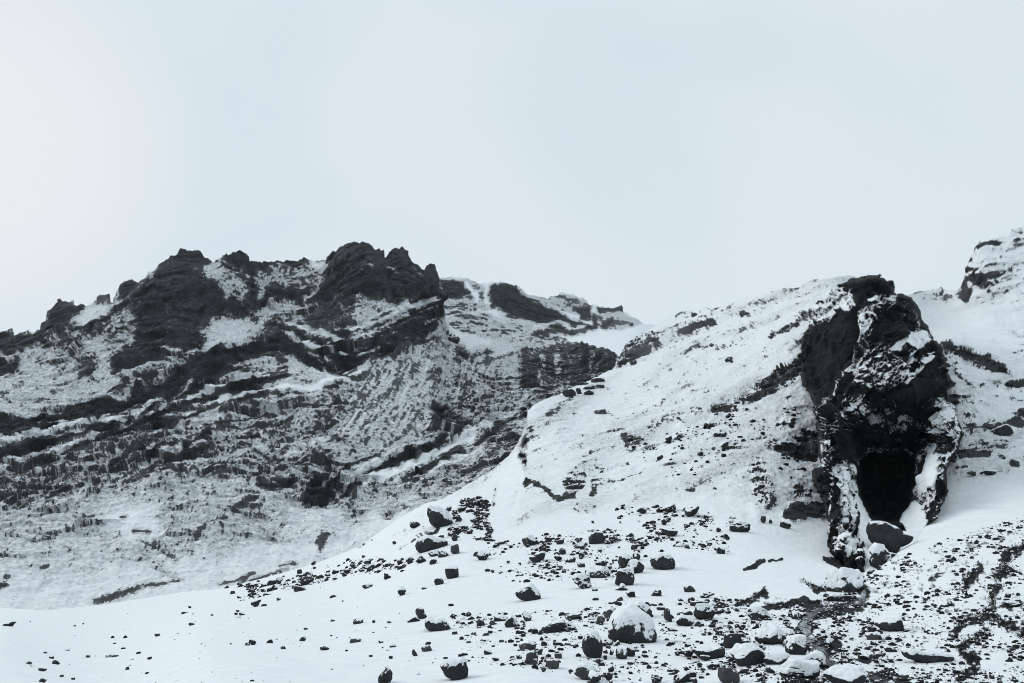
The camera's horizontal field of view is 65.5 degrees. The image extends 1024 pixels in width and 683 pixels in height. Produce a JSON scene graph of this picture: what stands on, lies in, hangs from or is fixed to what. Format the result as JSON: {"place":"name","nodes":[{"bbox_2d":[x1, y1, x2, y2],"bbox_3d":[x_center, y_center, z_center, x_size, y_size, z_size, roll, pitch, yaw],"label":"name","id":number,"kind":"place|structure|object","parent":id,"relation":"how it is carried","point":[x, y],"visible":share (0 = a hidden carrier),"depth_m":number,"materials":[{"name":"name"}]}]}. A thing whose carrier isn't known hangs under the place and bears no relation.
{"place":"outdoors","nodes":[
{"label":"outdoors","id":0,"kind":"place"},
{"bbox_2d":[0,241,618,609],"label":"mountain","id":1,"kind":"structure","parent":0,"point":[183,420],"depth_m":194.01,"materials":[{"name":"stone"}]},
{"bbox_2d":[448,332,459,343],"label":"boulder","id":2,"kind":"object","parent":1,"relation":"on","point":[453,337],"visible":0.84,"depth_m":280.49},
{"bbox_2d":[0,504,1023,682],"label":"ground","id":3,"kind":"structure","parent":0,"point":[779,565],"depth_m":27.91,"materials":[{"name":"snow"}]},
{"bbox_2d":[251,599,260,606],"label":"boulder","id":4,"kind":"object","parent":3,"relation":"on","point":[254,603],"visible":1,"depth_m":45.77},
{"bbox_2d":[267,579,276,585],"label":"boulder","id":5,"kind":"object","parent":3,"relation":"on","point":[271,582],"visible":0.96,"depth_m":66.41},
{"bbox_2d":[294,585,305,591],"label":"boulder","id":6,"kind":"object","parent":3,"relation":"on","point":[298,588],"visible":0.96,"depth_m":54.45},
{"bbox_2d":[299,571,313,585],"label":"boulder","id":7,"kind":"object","parent":3,"relation":"on","point":[307,578],"visible":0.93,"depth_m":59.48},
{"bbox_2d":[350,638,360,642],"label":"boulder","id":8,"kind":"object","parent":3,"relation":"on","point":[353,640],"visible":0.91,"depth_m":20.86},
{"bbox_2d":[353,618,362,623],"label":"boulder","id":9,"kind":"object","parent":3,"relation":"on","point":[357,621],"visible":0.84,"depth_m":27.20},
{"bbox_2d":[362,564,375,569],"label":"boulder","id":10,"kind":"object","parent":3,"relation":"on","point":[368,566],"visible":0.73,"depth_m":53.33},
{"bbox_2d":[378,665,392,682],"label":"boulder","id":11,"kind":"object","parent":3,"relation":"on","point":[385,675],"visible":1,"depth_m":12.82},
{"bbox_2d":[398,586,405,595],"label":"boulder","id":12,"kind":"object","parent":3,"relation":"on","point":[401,590],"visible":0.99,"depth_m":34.70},
{"bbox_2d":[406,556,412,563],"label":"boulder","id":13,"kind":"object","parent":3,"relation":"on","point":[409,560],"visible":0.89,"depth_m":46.91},
{"bbox_2d":[407,617,419,622],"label":"boulder","id":14,"kind":"object","parent":3,"relation":"on","point":[414,619],"visible":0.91,"depth_m":24.53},
{"bbox_2d":[410,521,419,527],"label":"boulder","id":15,"kind":"object","parent":3,"relation":"on","point":[413,524],"visible":1,"depth_m":63.61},
{"bbox_2d":[415,607,426,618],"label":"boulder","id":16,"kind":"object","parent":3,"relation":"on","point":[420,613],"visible":0.84,"depth_m":25.08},
{"bbox_2d":[416,555,425,562],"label":"boulder","id":17,"kind":"object","parent":3,"relation":"on","point":[420,558],"visible":0.98,"depth_m":45.38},
{"bbox_2d":[421,645,431,651],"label":"boulder","id":18,"kind":"object","parent":3,"relation":"on","point":[426,648],"visible":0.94,"depth_m":17.33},
{"bbox_2d":[415,535,447,552],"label":"boulder","id":19,"kind":"object","parent":3,"relation":"on","point":[425,543],"visible":0.84,"depth_m":49.49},
{"bbox_2d":[428,550,437,556],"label":"boulder","id":20,"kind":"object","parent":3,"relation":"on","point":[432,553],"visible":0.84,"depth_m":46.47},
{"bbox_2d":[425,616,450,630],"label":"boulder","id":21,"kind":"object","parent":3,"relation":"on","point":[437,624],"visible":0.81,"depth_m":21.26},
{"bbox_2d":[434,578,443,584],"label":"boulder","id":22,"kind":"object","parent":3,"relation":"on","point":[438,581],"visible":0.85,"depth_m":35.77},
{"bbox_2d":[427,505,452,527],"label":"boulder","id":23,"kind":"object","parent":3,"relation":"on","point":[438,516],"visible":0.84,"depth_m":58.93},
{"bbox_2d":[438,550,448,557],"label":"boulder","id":24,"kind":"object","parent":3,"relation":"on","point":[442,553],"visible":1,"depth_m":45.50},
{"bbox_2d":[445,565,458,578],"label":"boulder","id":25,"kind":"object","parent":3,"relation":"on","point":[451,572],"visible":1,"depth_m":37.51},
{"bbox_2d":[440,656,467,680],"bbox_3d":[-0.929,5.258,12.767,0.460,0.409,0.409,0,-16,0],"label":"boulder","id":26,"kind":"object","parent":3,"relation":"on","point":[453,669],"visible":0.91,"depth_m":12.61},
{"bbox_2d":[450,544,459,553],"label":"boulder","id":27,"kind":"object","parent":3,"relation":"on","point":[454,549],"visible":0.84,"depth_m":45.83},
{"bbox_2d":[476,618,484,625],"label":"boulder","id":28,"kind":"object","parent":3,"relation":"on","point":[480,621],"visible":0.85,"depth_m":21.44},
{"bbox_2d":[476,550,488,559],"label":"boulder","id":29,"kind":"object","parent":3,"relation":"on","point":[481,554],"visible":0.96,"depth_m":42.43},
{"bbox_2d":[494,614,506,621],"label":"boulder","id":30,"kind":"object","parent":3,"relation":"on","point":[499,617],"visible":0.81,"depth_m":22.34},
{"bbox_2d":[504,614,519,627],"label":"boulder","id":31,"kind":"object","parent":3,"relation":"on","point":[511,621],"visible":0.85,"depth_m":20.70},
{"bbox_2d":[14,404,1023,682],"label":"gravel","id":32,"kind":"structure","parent":3,"relation":"on","point":[760,676],"depth_m":22.13,"materials":[{"name":"gravel"}]},
{"bbox_2d":[519,639,535,650],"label":"boulder","id":33,"kind":"object","parent":3,"relation":"on","point":[526,644],"visible":0.88,"depth_m":15.75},
{"bbox_2d":[523,612,531,620],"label":"boulder","id":34,"kind":"object","parent":3,"relation":"on","point":[527,616],"visible":0.91,"depth_m":21.80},
{"bbox_2d":[515,582,540,600],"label":"boulder","id":35,"kind":"object","parent":3,"relation":"on","point":[529,591],"visible":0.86,"depth_m":27.05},
{"bbox_2d":[522,534,537,545],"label":"boulder","id":36,"kind":"object","parent":3,"relation":"on","point":[529,539],"visible":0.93,"depth_m":45.70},
{"bbox_2d":[524,650,537,664],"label":"boulder","id":37,"kind":"object","parent":3,"relation":"on","point":[531,657],"visible":0.94,"depth_m":13.60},
{"bbox_2d":[530,627,537,633],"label":"boulder","id":38,"kind":"object","parent":3,"relation":"on","point":[533,630],"visible":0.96,"depth_m":18.71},
{"bbox_2d":[529,551,544,562],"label":"boulder","id":39,"kind":"object","parent":3,"relation":"on","point":[537,557],"visible":0.9,"depth_m":39.14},
{"bbox_2d":[544,658,559,668],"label":"boulder","id":40,"kind":"object","parent":3,"relation":"on","point":[552,663],"visible":0.98,"depth_m":13.10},
{"bbox_2d":[541,620,564,632],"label":"boulder","id":41,"kind":"object","parent":3,"relation":"on","point":[554,626],"visible":0.77,"depth_m":18.67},
{"bbox_2d":[564,622,575,630],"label":"boulder","id":42,"kind":"object","parent":3,"relation":"on","point":[569,626],"visible":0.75,"depth_m":18.83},
{"bbox_2d":[567,556,575,562],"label":"boulder","id":43,"kind":"object","parent":3,"relation":"on","point":[570,559],"visible":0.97,"depth_m":37.90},
{"bbox_2d":[564,612,581,619],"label":"boulder","id":44,"kind":"object","parent":3,"relation":"on","point":[569,615],"visible":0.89,"depth_m":21.06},
{"bbox_2d":[573,542,584,547],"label":"boulder","id":45,"kind":"object","parent":3,"relation":"on","point":[578,545],"visible":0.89,"depth_m":42.68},
{"bbox_2d":[572,571,591,588],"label":"boulder","id":46,"kind":"object","parent":3,"relation":"on","point":[582,580],"visible":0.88,"depth_m":28.97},
{"bbox_2d":[574,661,596,679],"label":"boulder","id":47,"kind":"object","parent":3,"relation":"on","point":[582,669],"visible":0.83,"depth_m":12.01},
{"bbox_2d":[582,629,602,657],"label":"boulder","id":48,"kind":"object","parent":3,"relation":"on","point":[592,645],"visible":0.93,"depth_m":14.44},
{"bbox_2d":[588,670,600,682],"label":"boulder","id":49,"kind":"object","parent":3,"relation":"on","point":[594,676],"visible":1,"depth_m":11.71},
{"bbox_2d":[588,531,605,543],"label":"boulder","id":50,"kind":"object","parent":3,"relation":"on","point":[596,537],"visible":0.96,"depth_m":44.04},
{"bbox_2d":[585,565,610,577],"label":"boulder","id":51,"kind":"object","parent":3,"relation":"on","point":[596,571],"visible":0.98,"depth_m":32.12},
{"bbox_2d":[596,614,604,623],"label":"boulder","id":52,"kind":"object","parent":3,"relation":"on","point":[600,618],"visible":0.92,"depth_m":19.66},
{"bbox_2d":[604,672,612,680],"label":"boulder","id":53,"kind":"object","parent":3,"relation":"on","point":[608,676],"visible":0.98,"depth_m":11.89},
{"bbox_2d":[605,608,614,617],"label":"boulder","id":54,"kind":"object","parent":3,"relation":"on","point":[608,612],"visible":0.56,"depth_m":20.83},
{"bbox_2d":[615,583,626,589],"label":"boulder","id":55,"kind":"object","parent":3,"relation":"on","point":[621,586],"visible":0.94,"depth_m":27.67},
{"bbox_2d":[616,646,627,658],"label":"boulder","id":56,"kind":"object","parent":3,"relation":"on","point":[621,652],"visible":0.96,"depth_m":14.28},
{"bbox_2d":[615,565,634,584],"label":"boulder","id":57,"kind":"object","parent":3,"relation":"on","point":[625,576],"visible":0.94,"depth_m":29.31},
{"bbox_2d":[618,553,631,567],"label":"boulder","id":58,"kind":"object","parent":3,"relation":"on","point":[624,559],"visible":0.79,"depth_m":34.86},
{"bbox_2d":[626,644,634,656],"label":"boulder","id":59,"kind":"object","parent":3,"relation":"on","point":[630,649],"visible":0.81,"depth_m":14.56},
{"bbox_2d":[626,591,635,596],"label":"boulder","id":60,"kind":"object","parent":3,"relation":"on","point":[630,593],"visible":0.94,"depth_m":25.75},
{"bbox_2d":[607,603,657,642],"bbox_3d":[2.534,6.025,16.752,1.056,0.995,0.867,0,-16,0],"label":"boulder","id":61,"kind":"object","parent":3,"relation":"on","point":[630,623],"visible":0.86,"depth_m":16.43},
{"bbox_2d":[627,559,643,572],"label":"boulder","id":62,"kind":"object","parent":3,"relation":"on","point":[638,565],"visible":0.7,"depth_m":33.10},
{"bbox_2d":[632,551,639,559],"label":"boulder","id":63,"kind":"object","parent":3,"relation":"on","point":[635,554],"visible":0.84,"depth_m":37.43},
{"bbox_2d":[634,600,653,616],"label":"boulder","id":64,"kind":"object","parent":3,"relation":"on","point":[644,607],"visible":0.49,"depth_m":21.01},
{"bbox_2d":[651,590,661,595],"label":"boulder","id":65,"kind":"object","parent":3,"relation":"on","point":[657,593],"visible":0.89,"depth_m":26.02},
{"bbox_2d":[651,674,662,682],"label":"boulder","id":66,"kind":"object","parent":3,"relation":"on","point":[655,678],"visible":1,"depth_m":11.54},
{"bbox_2d":[650,552,674,569],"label":"boulder","id":67,"kind":"object","parent":3,"relation":"on","point":[662,561],"visible":0.9,"depth_m":33.82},
{"bbox_2d":[663,608,671,621],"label":"boulder","id":68,"kind":"object","parent":3,"relation":"on","point":[667,616],"visible":0.94,"depth_m":19.99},
{"bbox_2d":[661,528,677,536],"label":"boulder","id":69,"kind":"object","parent":3,"relation":"on","point":[668,532],"visible":0.98,"depth_m":44.63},
{"bbox_2d":[673,671,689,682],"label":"boulder","id":70,"kind":"object","parent":3,"relation":"on","point":[681,677],"visible":1,"depth_m":11.51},
{"bbox_2d":[676,614,693,625],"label":"boulder","id":71,"kind":"object","parent":3,"relation":"on","point":[683,620],"visible":0.94,"depth_m":19.17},
{"bbox_2d":[677,611,692,614],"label":"boulder","id":72,"kind":"object","parent":3,"relation":"on","point":[686,612],"visible":0.59,"depth_m":21.32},
{"bbox_2d":[681,647,693,656],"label":"boulder","id":73,"kind":"object","parent":3,"relation":"on","point":[687,651],"visible":0.97,"depth_m":14.29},
{"bbox_2d":[684,585,694,591],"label":"boulder","id":74,"kind":"object","parent":3,"relation":"on","point":[689,588],"visible":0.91,"depth_m":27.29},
{"bbox_2d":[694,620,703,626],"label":"boulder","id":75,"kind":"object","parent":3,"relation":"on","point":[699,623],"visible":0.92,"depth_m":19.02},
{"bbox_2d":[690,601,708,605],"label":"boulder","id":76,"kind":"object","parent":3,"relation":"on","point":[693,603],"visible":0.47,"depth_m":23.58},
{"bbox_2d":[693,603,714,619],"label":"boulder","id":77,"kind":"object","parent":3,"relation":"on","point":[704,611],"visible":0.92,"depth_m":20.32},
{"bbox_2d":[700,655,710,660],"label":"boulder","id":78,"kind":"object","parent":3,"relation":"on","point":[705,657],"visible":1,"depth_m":13.66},
{"bbox_2d":[700,591,714,597],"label":"boulder","id":79,"kind":"object","parent":3,"relation":"on","point":[705,594],"visible":0.94,"depth_m":25.64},
{"bbox_2d":[691,645,724,658],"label":"boulder","id":80,"kind":"object","parent":3,"relation":"on","point":[713,652],"visible":0.77,"depth_m":13.87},
{"bbox_2d":[707,664,716,668],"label":"boulder","id":81,"kind":"object","parent":3,"relation":"on","point":[710,666],"visible":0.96,"depth_m":12.64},
{"bbox_2d":[716,547,724,553],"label":"boulder","id":82,"kind":"object","parent":3,"relation":"on","point":[720,550],"visible":0.98,"depth_m":38.78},
{"bbox_2d":[718,664,739,682],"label":"boulder","id":83,"kind":"object","parent":3,"relation":"on","point":[727,673],"visible":1,"depth_m":11.01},
{"bbox_2d":[723,633,741,647],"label":"boulder","id":84,"kind":"object","parent":3,"relation":"on","point":[731,640],"visible":0.68,"depth_m":14.91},
{"bbox_2d":[729,521,750,531],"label":"boulder","id":85,"kind":"object","parent":3,"relation":"on","point":[739,526],"visible":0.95,"depth_m":45.64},
{"bbox_2d":[730,643,765,665],"bbox_3d":[3.766,4.998,12.687,0.572,0.379,0.474,0,-16,0],"label":"boulder","id":86,"kind":"object","parent":3,"relation":"on","point":[747,654],"visible":0.94,"depth_m":12.56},
{"bbox_2d":[745,606,769,619],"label":"boulder","id":87,"kind":"object","parent":3,"relation":"on","point":[755,612],"visible":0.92,"depth_m":19.41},
{"bbox_2d":[754,622,785,644],"bbox_3d":[4.835,5.555,15.071,0.540,0.458,0.573,7,-18,-22],"label":"boulder","id":88,"kind":"object","parent":3,"relation":"on","point":[770,633],"visible":0.86,"depth_m":14.89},
{"bbox_2d":[763,651,789,664],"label":"boulder","id":89,"kind":"object","parent":3,"relation":"on","point":[778,658],"visible":0.81,"depth_m":12.38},
{"bbox_2d":[782,628,794,639],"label":"boulder","id":90,"kind":"object","parent":3,"relation":"on","point":[788,631],"visible":0.43,"depth_m":15.58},
{"bbox_2d":[791,610,797,619],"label":"boulder","id":91,"kind":"object","parent":3,"relation":"on","point":[794,614],"visible":0.9,"depth_m":19.50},
{"bbox_2d":[784,634,807,654],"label":"boulder","id":92,"kind":"object","parent":3,"relation":"on","point":[795,644],"visible":0.91,"depth_m":13.45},
{"bbox_2d":[779,657,819,678],"bbox_3d":[4.091,4.647,11.342,0.587,0.301,0.343,0,-16,0],"label":"boulder","id":93,"kind":"object","parent":3,"relation":"on","point":[797,667],"visible":0.97,"depth_m":11.22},
{"bbox_2d":[803,650,828,666],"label":"boulder","id":94,"kind":"object","parent":3,"relation":"on","point":[819,656],"visible":0.76,"depth_m":12.31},
{"bbox_2d":[825,638,833,647],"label":"boulder","id":95,"kind":"object","parent":3,"relation":"on","point":[829,642],"visible":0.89,"depth_m":14.56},
{"bbox_2d":[825,595,853,601],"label":"boulder","id":96,"kind":"object","parent":3,"relation":"on","point":[841,598],"visible":0.88,"depth_m":24.70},
{"bbox_2d":[824,567,864,592],"bbox_3d":[11.778,8.581,28.131,1.310,1.193,1.157,-12,-20,35],"label":"boulder","id":97,"kind":"object","parent":3,"relation":"on","point":[843,579],"visible":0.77,"depth_m":27.84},
{"bbox_2d":[822,663,867,682],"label":"boulder","id":98,"kind":"object","parent":3,"relation":"on","point":[846,673],"visible":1,"depth_m":10.63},
{"bbox_2d":[707,341,1023,682],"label":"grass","id":99,"kind":"structure","parent":3,"relation":"on","point":[966,582],"depth_m":23.89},
{"bbox_2d":[865,632,881,639],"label":"boulder","id":100,"kind":"object","parent":3,"relation":"on","point":[873,635],"visible":0.99,"depth_m":16.27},
{"bbox_2d":[867,542,891,568],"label":"boulder","id":101,"kind":"object","parent":3,"relation":"on","point":[879,554],"visible":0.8,"depth_m":36.45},
{"bbox_2d":[800,274,962,572],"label":"rock tower","id":102,"kind":"structure","parent":3,"relation":"on","point":[877,382],"depth_m":59.32,"materials":[{"name":"stone"}]},
{"bbox_2d":[866,521,913,552],"bbox_3d":[18.806,9.734,39.650,2.190,1.603,1.314,0,-16,0],"label":"boulder","id":103,"kind":"object","parent":3,"relation":"on","point":[892,538],"visible":0.86,"depth_m":39.14,"materials":[{"name":"stone"}]},
{"bbox_2d":[875,614,904,630],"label":"boulder","id":104,"kind":"object","parent":3,"relation":"on","point":[888,622],"visible":0.96,"depth_m":17.41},
{"bbox_2d":[884,646,896,651],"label":"boulder","id":105,"kind":"object","parent":3,"relation":"on","point":[889,649],"visible":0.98,"depth_m":14.53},
{"bbox_2d":[901,648,953,662],"bbox_3d":[6.925,5.234,13.256,0.835,0.259,0.370,0,-16,0],"label":"boulder","id":106,"kind":"object","parent":3,"relation":"on","point":[919,656],"visible":0.94,"depth_m":13.12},
{"bbox_2d":[1002,600,1021,606],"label":"boulder","id":107,"kind":"object","parent":3,"relation":"on","point":[1011,603],"visible":1,"depth_m":19.68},
{"bbox_2d":[0,0,1023,335],"label":"sky","id":108,"kind":"structure","parent":0,"point":[658,160],"materials":[{"name":"white"}]},
{"bbox_2d":[440,276,654,355],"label":"ridge","id":109,"kind":"structure","parent":0,"point":[470,307],"depth_m":434.85,"materials":[{"name":"snow"}]},
{"bbox_2d":[399,226,1023,560],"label":"hill","id":110,"kind":"structure","parent":0,"point":[672,375],"depth_m":84.74,"materials":[{"name":"snow"}]},
{"bbox_2d":[470,498,480,506],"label":"boulder","id":111,"kind":"object","parent":110,"relation":"on","point":[474,502],"visible":0.91,"depth_m":67.03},
{"bbox_2d":[562,388,575,396],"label":"boulder","id":112,"kind":"object","parent":110,"relation":"on","point":[569,392],"visible":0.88,"depth_m":117.82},
{"bbox_2d":[584,390,593,394],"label":"boulder","id":113,"kind":"object","parent":110,"relation":"on","point":[589,392],"visible":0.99,"depth_m":118.08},
{"bbox_2d":[583,384,603,388],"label":"boulder","id":114,"kind":"object","parent":110,"relation":"on","point":[593,386],"visible":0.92,"depth_m":122.60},
{"bbox_2d":[591,378,604,382],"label":"boulder","id":115,"kind":"object","parent":110,"relation":"on","point":[595,380],"visible":0.87,"depth_m":128.71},
{"bbox_2d":[637,506,646,513],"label":"boulder","id":116,"kind":"object","parent":110,"relation":"on","point":[642,510],"visible":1,"depth_m":54.09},
{"bbox_2d":[660,503,675,511],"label":"boulder","id":117,"kind":"object","parent":110,"relation":"on","point":[670,508],"visible":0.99,"depth_m":53.61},
{"bbox_2d":[684,505,698,516],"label":"boulder","id":118,"kind":"object","parent":110,"relation":"on","point":[690,511],"visible":1,"depth_m":51.40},
{"bbox_2d":[780,521,790,528],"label":"boulder","id":119,"kind":"object","parent":110,"relation":"on","point":[785,525],"visible":1,"depth_m":48.19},
{"bbox_2d":[983,470,996,474],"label":"boulder","id":120,"kind":"object","parent":110,"relation":"on","point":[989,472],"visible":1,"depth_m":57.76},
{"bbox_2d":[991,424,1013,435],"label":"boulder","id":121,"kind":"object","parent":110,"relation":"on","point":[1004,430],"visible":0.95,"depth_m":69.08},
{"bbox_2d":[799,566,890,682],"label":"stream","id":122,"kind":"structure","parent":0,"point":[811,615],"depth_m":17.65,"materials":[{"name":"liquid"}]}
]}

